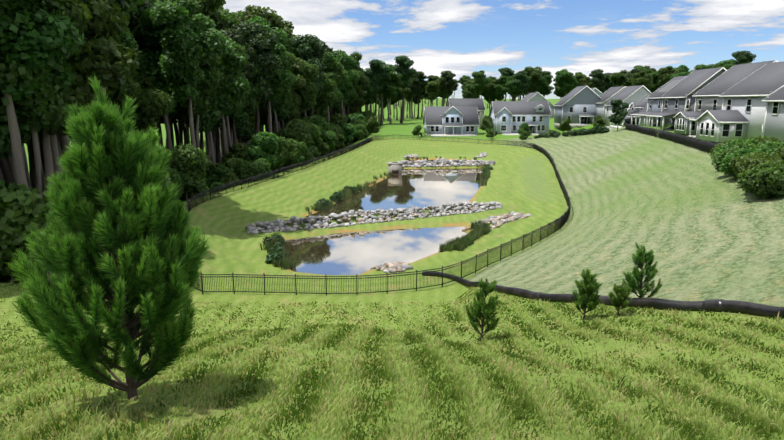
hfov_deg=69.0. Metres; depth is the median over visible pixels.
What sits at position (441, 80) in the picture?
woods tree
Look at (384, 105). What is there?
woods tree
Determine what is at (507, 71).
woods tree
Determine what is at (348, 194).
shore weeds
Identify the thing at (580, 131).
shrub
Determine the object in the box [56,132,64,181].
forest tree
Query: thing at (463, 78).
woods tree
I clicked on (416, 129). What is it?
yard tree
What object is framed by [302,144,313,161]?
forest edge shrub
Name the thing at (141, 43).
forest tree
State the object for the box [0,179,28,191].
forest edge shrub
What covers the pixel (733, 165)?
hedge
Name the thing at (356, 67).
forest tree
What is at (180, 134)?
forest tree
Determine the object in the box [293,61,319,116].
forest tree
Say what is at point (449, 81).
woods tree
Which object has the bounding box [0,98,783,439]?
ground
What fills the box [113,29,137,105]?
forest tree
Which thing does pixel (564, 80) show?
woods tree
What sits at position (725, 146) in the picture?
hedge
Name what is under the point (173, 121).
forest tree
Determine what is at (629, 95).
house row
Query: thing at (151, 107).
forest tree
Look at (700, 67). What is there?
woods tree
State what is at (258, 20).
forest tree
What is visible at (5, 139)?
forest tree
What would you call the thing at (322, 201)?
shore shrub
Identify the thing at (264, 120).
forest tree
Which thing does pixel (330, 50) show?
forest tree
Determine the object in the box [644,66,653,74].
woods tree
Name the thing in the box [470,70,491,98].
woods tree
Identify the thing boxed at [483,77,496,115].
woods tree
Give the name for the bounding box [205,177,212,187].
forest edge shrub
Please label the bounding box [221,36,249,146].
forest tree
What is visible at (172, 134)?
forest tree
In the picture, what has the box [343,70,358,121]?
forest tree
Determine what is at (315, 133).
forest edge shrub
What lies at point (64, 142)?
forest tree
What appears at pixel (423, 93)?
woods tree
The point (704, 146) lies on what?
yard fence
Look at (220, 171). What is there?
forest edge shrub
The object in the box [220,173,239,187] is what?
forest edge shrub
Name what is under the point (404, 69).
woods tree
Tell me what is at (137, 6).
forest tree
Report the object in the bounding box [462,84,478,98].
woods tree
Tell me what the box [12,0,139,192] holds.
forest tree
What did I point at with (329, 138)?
forest edge shrub
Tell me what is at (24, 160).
forest tree
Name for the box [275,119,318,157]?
forest edge shrub
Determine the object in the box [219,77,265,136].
forest tree
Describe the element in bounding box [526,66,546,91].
woods tree
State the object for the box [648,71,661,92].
woods tree
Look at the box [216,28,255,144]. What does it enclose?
forest tree
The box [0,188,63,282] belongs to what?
forest edge shrub
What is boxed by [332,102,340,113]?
forest tree
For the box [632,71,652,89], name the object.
woods tree
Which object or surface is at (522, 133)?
yard tree
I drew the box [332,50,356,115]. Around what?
forest tree
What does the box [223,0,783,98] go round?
sky
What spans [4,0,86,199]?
forest tree
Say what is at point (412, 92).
woods tree
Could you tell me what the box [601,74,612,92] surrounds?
woods tree
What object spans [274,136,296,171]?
forest edge shrub
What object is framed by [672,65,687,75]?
woods tree
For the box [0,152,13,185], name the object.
forest tree
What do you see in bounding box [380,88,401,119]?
woods tree
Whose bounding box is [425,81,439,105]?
woods tree
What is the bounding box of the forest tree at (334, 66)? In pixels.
[322,52,343,122]
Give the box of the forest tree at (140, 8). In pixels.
[129,0,158,31]
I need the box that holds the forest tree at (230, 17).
[215,5,236,163]
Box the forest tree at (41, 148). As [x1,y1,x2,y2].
[39,133,43,172]
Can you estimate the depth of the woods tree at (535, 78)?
291.19 m
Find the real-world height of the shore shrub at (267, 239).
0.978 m
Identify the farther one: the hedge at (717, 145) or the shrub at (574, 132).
the shrub at (574, 132)
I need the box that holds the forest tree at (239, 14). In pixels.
[232,10,247,142]
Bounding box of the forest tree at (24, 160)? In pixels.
[22,145,26,179]
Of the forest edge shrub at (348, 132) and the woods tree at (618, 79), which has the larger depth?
the woods tree at (618, 79)
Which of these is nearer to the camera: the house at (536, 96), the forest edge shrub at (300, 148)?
the forest edge shrub at (300, 148)
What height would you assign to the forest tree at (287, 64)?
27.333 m
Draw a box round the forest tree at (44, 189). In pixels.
[37,131,46,196]
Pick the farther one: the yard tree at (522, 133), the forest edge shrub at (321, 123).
the yard tree at (522, 133)
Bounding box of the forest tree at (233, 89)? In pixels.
[176,37,250,164]
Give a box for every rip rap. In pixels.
[245,201,531,272]
[397,152,495,167]
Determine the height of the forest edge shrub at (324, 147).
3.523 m
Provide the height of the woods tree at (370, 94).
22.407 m
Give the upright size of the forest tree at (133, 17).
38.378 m
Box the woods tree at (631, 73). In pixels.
[627,69,643,78]
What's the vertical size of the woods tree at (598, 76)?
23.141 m
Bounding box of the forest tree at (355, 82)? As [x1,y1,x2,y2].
[351,69,360,86]
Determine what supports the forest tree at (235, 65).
on the ground at (698, 224)
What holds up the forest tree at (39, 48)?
on the ground at (698, 224)
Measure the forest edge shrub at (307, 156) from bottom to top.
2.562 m
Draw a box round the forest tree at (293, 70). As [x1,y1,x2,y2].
[282,53,305,170]
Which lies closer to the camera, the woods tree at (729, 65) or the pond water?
the pond water
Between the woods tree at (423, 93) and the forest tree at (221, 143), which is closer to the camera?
the forest tree at (221, 143)
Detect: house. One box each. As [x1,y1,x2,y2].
[423,106,479,136]
[447,99,484,126]
[489,101,551,134]
[520,92,554,117]
[553,86,601,128]
[590,88,602,95]
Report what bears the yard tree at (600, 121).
on the ground at (698, 224)
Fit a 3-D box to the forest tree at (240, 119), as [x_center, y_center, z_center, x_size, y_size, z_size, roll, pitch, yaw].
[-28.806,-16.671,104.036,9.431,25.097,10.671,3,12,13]
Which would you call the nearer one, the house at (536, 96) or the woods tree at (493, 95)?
the house at (536, 96)
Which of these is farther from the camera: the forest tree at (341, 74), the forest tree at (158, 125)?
the forest tree at (341, 74)
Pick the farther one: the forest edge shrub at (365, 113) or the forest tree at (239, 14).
the forest edge shrub at (365, 113)
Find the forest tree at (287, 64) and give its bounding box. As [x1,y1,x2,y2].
[265,51,295,136]
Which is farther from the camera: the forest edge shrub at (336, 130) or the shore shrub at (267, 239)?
the forest edge shrub at (336, 130)
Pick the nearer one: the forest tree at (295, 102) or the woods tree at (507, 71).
the forest tree at (295, 102)
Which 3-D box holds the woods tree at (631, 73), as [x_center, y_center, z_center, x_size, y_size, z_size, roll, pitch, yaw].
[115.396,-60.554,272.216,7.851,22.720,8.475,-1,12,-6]
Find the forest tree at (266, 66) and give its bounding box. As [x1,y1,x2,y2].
[231,21,281,134]
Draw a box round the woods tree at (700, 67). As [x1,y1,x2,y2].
[692,64,712,71]
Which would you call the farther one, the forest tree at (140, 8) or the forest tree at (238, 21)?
the forest tree at (238, 21)
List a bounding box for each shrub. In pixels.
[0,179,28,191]
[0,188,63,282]
[0,275,19,282]
[63,152,106,181]
[137,170,170,222]
[158,143,207,200]
[163,167,183,197]
[179,188,201,201]
[200,155,211,174]
[203,163,247,184]
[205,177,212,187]
[209,165,232,188]
[211,182,224,191]
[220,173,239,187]
[221,143,250,162]
[222,158,242,182]
[236,158,270,177]
[237,161,265,180]
[246,131,279,167]
[262,237,274,244]
[265,252,283,263]
[271,162,282,173]
[271,242,281,248]
[271,246,282,252]
[273,235,284,245]
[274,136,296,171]
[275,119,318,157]
[277,159,291,171]
[285,159,299,169]
[287,140,306,164]
[302,115,333,137]
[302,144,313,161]
[302,152,314,163]
[304,122,322,149]
[316,200,328,204]
[318,143,328,155]
[322,130,335,151]
[327,136,338,153]
[329,114,347,128]
[329,193,342,201]
[332,126,344,148]
[335,134,343,147]
[339,123,356,146]
[346,113,365,123]
[354,124,365,137]
[355,119,364,124]
[355,130,362,140]
[359,111,370,116]
[363,129,368,138]
[550,130,560,136]
[570,129,577,135]
[577,128,584,135]
[586,126,596,133]
[597,127,609,132]
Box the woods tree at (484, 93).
[480,84,496,101]
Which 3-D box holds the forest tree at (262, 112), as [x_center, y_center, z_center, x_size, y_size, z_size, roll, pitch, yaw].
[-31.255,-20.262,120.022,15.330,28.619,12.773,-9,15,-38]
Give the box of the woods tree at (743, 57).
[731,50,755,64]
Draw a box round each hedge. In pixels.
[709,138,751,157]
[711,138,759,160]
[712,141,757,170]
[719,147,775,177]
[730,151,783,178]
[735,151,783,187]
[738,161,783,199]
[747,135,782,146]
[757,141,783,152]
[775,145,783,159]
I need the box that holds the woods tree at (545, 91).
[538,75,553,96]
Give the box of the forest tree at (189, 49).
[148,0,229,146]
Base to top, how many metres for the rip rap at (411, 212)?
1.780 m
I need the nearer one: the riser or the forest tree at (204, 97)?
the forest tree at (204, 97)
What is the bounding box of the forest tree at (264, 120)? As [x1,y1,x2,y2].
[261,112,294,132]
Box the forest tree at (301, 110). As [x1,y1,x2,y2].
[277,108,303,126]
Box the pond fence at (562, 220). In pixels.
[186,134,570,294]
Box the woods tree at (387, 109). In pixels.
[386,97,389,121]
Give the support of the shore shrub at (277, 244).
on the ground at (698, 224)
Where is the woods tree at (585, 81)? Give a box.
[579,77,594,87]
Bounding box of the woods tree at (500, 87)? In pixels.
[494,76,508,100]
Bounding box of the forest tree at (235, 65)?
[215,32,250,155]
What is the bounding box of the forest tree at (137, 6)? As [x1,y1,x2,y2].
[129,0,146,14]
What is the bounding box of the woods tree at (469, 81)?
[465,78,478,95]
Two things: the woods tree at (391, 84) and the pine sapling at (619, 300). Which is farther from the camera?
the woods tree at (391, 84)
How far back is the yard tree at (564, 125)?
163.89 m
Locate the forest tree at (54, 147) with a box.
[50,0,109,175]
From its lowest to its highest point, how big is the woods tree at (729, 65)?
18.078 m
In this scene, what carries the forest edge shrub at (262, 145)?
on the ground at (698, 224)
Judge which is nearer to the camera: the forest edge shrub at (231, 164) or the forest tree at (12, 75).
the forest tree at (12, 75)
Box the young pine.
[6,73,210,399]
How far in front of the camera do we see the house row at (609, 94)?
164.91 m
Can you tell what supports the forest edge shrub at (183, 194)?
on the ground at (698, 224)
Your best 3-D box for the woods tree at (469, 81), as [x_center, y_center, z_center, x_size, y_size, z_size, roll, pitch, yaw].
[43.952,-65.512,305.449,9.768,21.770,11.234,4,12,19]
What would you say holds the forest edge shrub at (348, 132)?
on the ground at (698, 224)
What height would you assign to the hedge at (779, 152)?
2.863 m
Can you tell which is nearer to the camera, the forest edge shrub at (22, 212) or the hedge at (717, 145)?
the forest edge shrub at (22, 212)
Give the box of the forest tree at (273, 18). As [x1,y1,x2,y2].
[236,5,286,29]
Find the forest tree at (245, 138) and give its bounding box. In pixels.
[236,101,267,145]
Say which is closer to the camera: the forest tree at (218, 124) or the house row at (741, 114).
the house row at (741, 114)
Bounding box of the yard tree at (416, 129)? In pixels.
[412,125,421,135]
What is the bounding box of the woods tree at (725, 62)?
[716,59,735,67]
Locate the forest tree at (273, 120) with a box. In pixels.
[266,113,281,133]
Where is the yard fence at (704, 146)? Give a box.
[625,123,719,153]
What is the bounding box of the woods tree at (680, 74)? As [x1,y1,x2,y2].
[667,72,688,81]
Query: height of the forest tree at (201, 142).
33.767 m
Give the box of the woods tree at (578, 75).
[574,72,586,86]
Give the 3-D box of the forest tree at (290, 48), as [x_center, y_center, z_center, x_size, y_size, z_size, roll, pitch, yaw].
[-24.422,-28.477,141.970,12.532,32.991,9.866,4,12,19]
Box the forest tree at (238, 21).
[215,12,239,153]
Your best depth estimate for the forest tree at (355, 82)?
201.63 m
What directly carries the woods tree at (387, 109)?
on the ground at (698, 224)
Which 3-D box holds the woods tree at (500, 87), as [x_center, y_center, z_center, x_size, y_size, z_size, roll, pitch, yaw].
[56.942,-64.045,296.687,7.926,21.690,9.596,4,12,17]
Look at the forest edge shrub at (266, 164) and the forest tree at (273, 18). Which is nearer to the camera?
the forest edge shrub at (266, 164)
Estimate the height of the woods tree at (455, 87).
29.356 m
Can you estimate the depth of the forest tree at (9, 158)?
46.78 m
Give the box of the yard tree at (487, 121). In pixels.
[479,115,492,130]
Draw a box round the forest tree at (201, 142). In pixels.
[200,131,203,151]
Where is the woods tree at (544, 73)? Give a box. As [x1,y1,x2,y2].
[540,71,552,96]
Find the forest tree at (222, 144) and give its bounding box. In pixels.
[222,129,223,160]
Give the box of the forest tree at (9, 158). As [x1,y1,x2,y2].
[6,59,68,186]
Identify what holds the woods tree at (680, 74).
on the ground at (698, 224)
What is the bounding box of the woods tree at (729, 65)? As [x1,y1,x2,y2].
[717,63,734,69]
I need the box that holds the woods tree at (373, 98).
[362,76,377,110]
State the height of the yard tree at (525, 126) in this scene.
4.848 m
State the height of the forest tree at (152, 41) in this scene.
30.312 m
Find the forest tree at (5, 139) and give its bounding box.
[0,1,76,159]
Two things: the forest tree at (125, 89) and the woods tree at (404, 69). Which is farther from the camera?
the woods tree at (404, 69)
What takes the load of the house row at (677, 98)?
on the ground at (698, 224)
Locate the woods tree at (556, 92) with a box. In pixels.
[553,83,564,99]
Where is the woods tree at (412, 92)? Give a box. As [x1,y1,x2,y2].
[410,74,418,118]
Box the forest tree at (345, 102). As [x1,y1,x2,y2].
[332,98,347,114]
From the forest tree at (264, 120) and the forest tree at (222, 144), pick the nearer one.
the forest tree at (222, 144)
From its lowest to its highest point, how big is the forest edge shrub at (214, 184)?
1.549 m
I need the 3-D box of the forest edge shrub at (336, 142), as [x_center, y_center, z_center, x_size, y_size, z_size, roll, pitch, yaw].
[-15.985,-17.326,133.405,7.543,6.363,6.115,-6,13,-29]
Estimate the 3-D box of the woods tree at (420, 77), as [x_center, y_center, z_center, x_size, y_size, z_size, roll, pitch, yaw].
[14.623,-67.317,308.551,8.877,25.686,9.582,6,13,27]
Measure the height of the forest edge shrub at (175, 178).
4.634 m
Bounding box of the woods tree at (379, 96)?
[377,94,384,121]
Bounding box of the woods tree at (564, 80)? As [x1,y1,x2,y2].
[553,69,577,95]
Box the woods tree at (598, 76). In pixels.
[589,69,605,90]
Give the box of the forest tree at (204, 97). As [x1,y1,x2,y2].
[177,51,224,147]
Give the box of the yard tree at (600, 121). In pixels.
[593,115,604,126]
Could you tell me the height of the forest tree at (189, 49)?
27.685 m
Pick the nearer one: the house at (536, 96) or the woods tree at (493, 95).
the house at (536, 96)
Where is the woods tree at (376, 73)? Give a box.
[363,59,389,115]
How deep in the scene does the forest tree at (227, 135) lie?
105.87 m
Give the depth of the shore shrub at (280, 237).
49.48 m
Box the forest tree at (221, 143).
[220,130,222,158]
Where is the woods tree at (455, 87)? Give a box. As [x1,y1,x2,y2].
[453,79,458,98]
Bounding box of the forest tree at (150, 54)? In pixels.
[132,47,156,130]
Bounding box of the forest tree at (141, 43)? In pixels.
[128,15,184,147]
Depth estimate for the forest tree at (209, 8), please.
100.53 m
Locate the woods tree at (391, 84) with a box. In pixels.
[380,71,403,123]
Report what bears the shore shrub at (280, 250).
on the ground at (698, 224)
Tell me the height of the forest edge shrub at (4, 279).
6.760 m
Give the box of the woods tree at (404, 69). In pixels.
[394,55,416,122]
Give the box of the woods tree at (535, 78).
[527,68,542,92]
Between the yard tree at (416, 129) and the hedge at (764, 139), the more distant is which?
the yard tree at (416, 129)
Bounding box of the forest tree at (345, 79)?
[330,70,349,118]
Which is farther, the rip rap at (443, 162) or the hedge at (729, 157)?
the rip rap at (443, 162)
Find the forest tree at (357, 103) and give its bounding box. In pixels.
[343,84,366,113]
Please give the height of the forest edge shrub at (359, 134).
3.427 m
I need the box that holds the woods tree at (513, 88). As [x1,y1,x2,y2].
[506,72,527,100]
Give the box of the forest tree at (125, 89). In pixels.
[90,28,142,121]
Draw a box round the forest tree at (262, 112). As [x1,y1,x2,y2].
[246,108,267,144]
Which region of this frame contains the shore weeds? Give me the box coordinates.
[259,164,490,267]
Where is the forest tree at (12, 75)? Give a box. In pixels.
[0,0,37,113]
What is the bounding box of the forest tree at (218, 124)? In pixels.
[187,81,232,165]
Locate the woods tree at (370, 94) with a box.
[362,78,383,114]
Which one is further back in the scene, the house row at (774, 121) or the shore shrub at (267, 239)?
the house row at (774, 121)
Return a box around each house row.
[596,86,625,120]
[604,85,651,127]
[609,94,649,129]
[630,76,685,126]
[646,67,726,130]
[673,60,777,137]
[695,61,783,141]
[761,86,783,142]
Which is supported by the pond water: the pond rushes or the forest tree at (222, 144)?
the pond rushes
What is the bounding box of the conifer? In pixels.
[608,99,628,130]
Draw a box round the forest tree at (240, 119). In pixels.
[225,63,259,144]
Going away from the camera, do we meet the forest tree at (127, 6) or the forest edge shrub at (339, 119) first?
the forest tree at (127, 6)
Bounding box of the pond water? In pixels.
[283,159,482,274]
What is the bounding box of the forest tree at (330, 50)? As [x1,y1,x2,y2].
[321,41,333,54]
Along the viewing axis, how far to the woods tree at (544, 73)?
305.56 m
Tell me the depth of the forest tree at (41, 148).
79.58 m
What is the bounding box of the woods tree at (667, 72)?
[658,66,679,85]
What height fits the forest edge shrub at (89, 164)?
9.346 m
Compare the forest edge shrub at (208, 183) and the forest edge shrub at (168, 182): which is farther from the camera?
the forest edge shrub at (208, 183)
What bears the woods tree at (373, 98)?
on the ground at (698, 224)
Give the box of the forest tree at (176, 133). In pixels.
[173,119,178,145]
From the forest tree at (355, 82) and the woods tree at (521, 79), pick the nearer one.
the forest tree at (355, 82)
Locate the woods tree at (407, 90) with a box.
[398,80,411,119]
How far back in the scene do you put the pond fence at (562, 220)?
43.33 m
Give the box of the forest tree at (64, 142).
[58,125,69,175]
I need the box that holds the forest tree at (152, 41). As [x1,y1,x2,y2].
[133,6,180,148]
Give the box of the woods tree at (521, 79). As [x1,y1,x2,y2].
[512,70,530,99]
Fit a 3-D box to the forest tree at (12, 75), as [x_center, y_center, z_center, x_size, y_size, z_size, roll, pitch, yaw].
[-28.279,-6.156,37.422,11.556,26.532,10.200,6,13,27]
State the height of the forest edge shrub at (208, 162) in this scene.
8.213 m
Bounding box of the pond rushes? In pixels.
[265,156,491,269]
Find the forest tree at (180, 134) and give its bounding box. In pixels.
[178,119,182,144]
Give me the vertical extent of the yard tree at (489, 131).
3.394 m
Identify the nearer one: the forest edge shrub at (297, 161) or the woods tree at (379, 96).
the forest edge shrub at (297, 161)
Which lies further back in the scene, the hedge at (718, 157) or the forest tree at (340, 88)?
the forest tree at (340, 88)
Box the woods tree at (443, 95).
[438,83,450,105]
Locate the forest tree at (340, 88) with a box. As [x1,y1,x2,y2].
[330,76,344,116]
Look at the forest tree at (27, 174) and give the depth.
62.87 m
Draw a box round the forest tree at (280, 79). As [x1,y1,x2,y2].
[257,23,293,132]
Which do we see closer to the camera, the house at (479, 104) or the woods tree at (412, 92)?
the house at (479, 104)
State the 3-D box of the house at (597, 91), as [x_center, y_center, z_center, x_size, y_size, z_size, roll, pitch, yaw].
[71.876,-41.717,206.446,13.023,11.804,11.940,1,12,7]
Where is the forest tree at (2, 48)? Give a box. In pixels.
[0,6,8,56]
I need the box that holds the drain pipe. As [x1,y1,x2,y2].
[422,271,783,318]
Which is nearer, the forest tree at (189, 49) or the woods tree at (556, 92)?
the forest tree at (189, 49)
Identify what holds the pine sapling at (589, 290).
on the ground at (698, 224)
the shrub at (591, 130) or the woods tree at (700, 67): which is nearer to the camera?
the shrub at (591, 130)
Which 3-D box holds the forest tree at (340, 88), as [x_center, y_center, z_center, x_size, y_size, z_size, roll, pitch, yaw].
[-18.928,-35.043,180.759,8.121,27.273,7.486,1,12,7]
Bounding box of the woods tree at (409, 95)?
[405,93,411,117]
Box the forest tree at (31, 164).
[27,135,35,188]
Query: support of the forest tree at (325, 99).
on the ground at (698, 224)
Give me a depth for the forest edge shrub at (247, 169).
79.04 m
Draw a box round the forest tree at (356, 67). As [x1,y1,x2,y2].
[347,57,360,123]
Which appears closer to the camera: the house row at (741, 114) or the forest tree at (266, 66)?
the house row at (741, 114)
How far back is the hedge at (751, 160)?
36.47 m
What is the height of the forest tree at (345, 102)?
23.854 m
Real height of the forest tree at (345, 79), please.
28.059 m
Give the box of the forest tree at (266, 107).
[255,53,280,131]
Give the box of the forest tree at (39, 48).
[0,0,85,189]
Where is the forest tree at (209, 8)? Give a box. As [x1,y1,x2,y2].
[187,0,231,161]
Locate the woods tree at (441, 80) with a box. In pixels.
[433,76,444,105]
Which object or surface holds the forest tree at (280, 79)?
on the ground at (698, 224)
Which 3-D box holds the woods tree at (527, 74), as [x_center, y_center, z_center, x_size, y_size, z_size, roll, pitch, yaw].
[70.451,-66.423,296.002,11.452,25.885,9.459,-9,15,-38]
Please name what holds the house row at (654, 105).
on the ground at (698, 224)
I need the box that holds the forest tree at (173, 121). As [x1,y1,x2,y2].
[147,0,180,150]
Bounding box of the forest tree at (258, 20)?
[247,16,270,132]
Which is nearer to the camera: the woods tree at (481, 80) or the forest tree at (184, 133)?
the forest tree at (184, 133)
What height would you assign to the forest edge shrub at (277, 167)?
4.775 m
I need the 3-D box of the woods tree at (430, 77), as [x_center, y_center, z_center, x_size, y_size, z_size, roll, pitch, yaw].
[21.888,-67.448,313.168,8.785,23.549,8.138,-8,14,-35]
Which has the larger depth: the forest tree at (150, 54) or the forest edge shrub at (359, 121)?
the forest edge shrub at (359, 121)
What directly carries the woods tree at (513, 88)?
on the ground at (698, 224)
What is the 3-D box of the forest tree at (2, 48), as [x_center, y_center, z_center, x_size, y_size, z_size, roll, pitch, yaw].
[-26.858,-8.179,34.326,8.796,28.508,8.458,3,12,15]
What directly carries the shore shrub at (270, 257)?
on the ground at (698, 224)
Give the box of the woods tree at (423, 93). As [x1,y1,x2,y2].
[421,86,425,116]
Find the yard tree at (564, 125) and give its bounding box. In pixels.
[558,118,571,130]
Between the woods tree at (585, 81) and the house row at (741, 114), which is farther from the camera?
the woods tree at (585, 81)
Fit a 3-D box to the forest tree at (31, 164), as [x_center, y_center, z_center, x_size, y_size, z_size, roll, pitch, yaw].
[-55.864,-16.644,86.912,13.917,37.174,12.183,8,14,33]
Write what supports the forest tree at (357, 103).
on the ground at (698, 224)
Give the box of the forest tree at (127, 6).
[95,0,144,107]
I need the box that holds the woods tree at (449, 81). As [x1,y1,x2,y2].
[441,70,455,105]
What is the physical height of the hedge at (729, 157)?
2.706 m
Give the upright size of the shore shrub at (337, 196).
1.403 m
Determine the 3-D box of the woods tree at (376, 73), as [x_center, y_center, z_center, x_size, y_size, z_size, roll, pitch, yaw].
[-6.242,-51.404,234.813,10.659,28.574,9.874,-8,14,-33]
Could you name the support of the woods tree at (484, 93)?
on the ground at (698, 224)
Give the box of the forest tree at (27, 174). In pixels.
[24,147,31,190]
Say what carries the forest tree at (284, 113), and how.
on the ground at (698, 224)
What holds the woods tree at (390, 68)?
on the ground at (698, 224)
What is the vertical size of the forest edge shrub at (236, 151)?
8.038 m
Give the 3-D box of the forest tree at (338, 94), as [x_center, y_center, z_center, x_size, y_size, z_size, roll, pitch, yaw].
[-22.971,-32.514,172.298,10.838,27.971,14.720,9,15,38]
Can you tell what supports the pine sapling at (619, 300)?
on the ground at (698, 224)
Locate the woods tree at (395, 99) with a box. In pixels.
[391,94,399,119]
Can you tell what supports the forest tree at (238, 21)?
on the ground at (698, 224)
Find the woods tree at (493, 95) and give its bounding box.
[483,88,497,102]
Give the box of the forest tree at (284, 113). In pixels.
[271,73,296,129]
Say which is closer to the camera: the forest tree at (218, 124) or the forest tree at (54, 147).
the forest tree at (54, 147)
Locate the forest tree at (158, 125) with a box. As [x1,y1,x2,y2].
[156,120,163,148]
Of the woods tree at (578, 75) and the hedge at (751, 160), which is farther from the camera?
the woods tree at (578, 75)
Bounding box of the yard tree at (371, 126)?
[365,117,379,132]
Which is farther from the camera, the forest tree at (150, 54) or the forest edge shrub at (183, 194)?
the forest tree at (150, 54)
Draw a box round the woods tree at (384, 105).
[373,98,386,120]
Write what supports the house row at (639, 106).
on the ground at (698, 224)
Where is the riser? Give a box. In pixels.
[388,162,402,173]
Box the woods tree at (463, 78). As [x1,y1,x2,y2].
[457,75,470,86]
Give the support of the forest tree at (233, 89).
on the ground at (698, 224)
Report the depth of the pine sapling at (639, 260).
18.61 m
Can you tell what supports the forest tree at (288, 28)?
on the ground at (698, 224)
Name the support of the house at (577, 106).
on the ground at (698, 224)
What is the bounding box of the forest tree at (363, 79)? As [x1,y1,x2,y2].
[350,52,370,89]
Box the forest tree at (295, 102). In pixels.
[286,74,306,120]
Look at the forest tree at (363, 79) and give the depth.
215.22 m
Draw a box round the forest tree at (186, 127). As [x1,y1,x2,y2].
[185,124,188,145]
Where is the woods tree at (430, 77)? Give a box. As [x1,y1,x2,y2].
[424,75,433,105]
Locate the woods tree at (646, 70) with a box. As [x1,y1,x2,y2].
[633,65,649,73]
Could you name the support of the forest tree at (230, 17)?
on the ground at (698, 224)
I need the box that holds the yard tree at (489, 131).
[485,128,493,137]
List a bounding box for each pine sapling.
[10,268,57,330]
[464,278,499,339]
[572,268,601,318]
[608,281,631,314]
[622,242,662,297]
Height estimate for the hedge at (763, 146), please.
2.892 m
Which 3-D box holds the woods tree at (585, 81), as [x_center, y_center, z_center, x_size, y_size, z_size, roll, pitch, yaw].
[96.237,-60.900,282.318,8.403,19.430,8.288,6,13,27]
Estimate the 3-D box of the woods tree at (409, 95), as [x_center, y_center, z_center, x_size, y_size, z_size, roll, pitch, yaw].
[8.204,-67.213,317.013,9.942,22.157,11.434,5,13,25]
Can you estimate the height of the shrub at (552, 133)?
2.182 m
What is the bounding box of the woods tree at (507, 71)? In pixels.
[498,67,514,100]
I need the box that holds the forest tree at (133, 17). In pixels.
[127,11,137,27]
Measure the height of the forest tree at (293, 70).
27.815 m
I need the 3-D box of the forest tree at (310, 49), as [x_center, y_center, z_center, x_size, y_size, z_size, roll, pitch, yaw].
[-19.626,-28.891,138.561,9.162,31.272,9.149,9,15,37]
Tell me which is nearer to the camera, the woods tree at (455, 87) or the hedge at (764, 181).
the hedge at (764, 181)
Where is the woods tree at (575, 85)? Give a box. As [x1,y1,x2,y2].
[564,81,578,94]
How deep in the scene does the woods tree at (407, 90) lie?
287.93 m
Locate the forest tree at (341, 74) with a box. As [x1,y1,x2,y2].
[335,70,343,94]
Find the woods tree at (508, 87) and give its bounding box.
[506,73,515,100]
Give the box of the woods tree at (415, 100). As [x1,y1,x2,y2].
[413,92,424,116]
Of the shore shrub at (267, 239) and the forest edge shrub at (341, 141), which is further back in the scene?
the forest edge shrub at (341, 141)
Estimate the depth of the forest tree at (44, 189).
66.82 m
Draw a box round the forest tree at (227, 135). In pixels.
[225,99,246,149]
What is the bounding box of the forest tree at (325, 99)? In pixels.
[303,71,336,117]
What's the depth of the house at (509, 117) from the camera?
169.66 m
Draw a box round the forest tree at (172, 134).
[171,122,173,147]
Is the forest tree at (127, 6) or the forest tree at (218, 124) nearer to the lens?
the forest tree at (127, 6)
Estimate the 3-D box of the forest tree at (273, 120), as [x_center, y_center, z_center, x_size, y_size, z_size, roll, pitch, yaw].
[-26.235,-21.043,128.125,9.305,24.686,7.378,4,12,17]
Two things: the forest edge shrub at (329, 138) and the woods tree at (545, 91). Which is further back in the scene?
the woods tree at (545, 91)
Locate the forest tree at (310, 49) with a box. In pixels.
[290,34,326,115]
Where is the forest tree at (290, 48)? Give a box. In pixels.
[282,37,299,59]
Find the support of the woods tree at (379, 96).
on the ground at (698, 224)
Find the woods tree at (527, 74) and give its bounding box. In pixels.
[523,66,532,94]
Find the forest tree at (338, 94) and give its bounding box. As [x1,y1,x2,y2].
[335,90,340,100]
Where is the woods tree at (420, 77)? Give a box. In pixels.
[410,71,427,118]
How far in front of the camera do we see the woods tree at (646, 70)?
279.07 m
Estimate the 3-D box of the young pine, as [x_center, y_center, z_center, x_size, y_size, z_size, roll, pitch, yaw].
[-3.912,0.448,8.158,2.750,4.952,2.808,-8,14,-34]
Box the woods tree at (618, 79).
[609,70,632,86]
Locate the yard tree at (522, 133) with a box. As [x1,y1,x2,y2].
[517,128,527,141]
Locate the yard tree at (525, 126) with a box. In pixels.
[519,122,531,135]
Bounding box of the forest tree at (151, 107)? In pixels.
[122,48,173,135]
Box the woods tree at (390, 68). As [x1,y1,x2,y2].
[378,60,394,125]
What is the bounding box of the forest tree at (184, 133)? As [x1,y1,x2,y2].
[181,120,186,145]
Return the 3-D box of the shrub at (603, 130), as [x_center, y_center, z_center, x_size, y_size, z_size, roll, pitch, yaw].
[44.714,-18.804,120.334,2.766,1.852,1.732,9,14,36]
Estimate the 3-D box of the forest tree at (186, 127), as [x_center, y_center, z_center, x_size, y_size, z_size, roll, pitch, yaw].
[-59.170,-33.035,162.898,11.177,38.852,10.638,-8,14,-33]
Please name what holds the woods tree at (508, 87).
on the ground at (698, 224)
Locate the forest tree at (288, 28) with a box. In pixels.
[282,20,294,40]
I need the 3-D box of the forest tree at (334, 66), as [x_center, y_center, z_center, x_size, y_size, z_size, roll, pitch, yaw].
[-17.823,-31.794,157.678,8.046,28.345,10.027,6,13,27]
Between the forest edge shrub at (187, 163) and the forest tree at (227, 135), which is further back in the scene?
the forest tree at (227, 135)

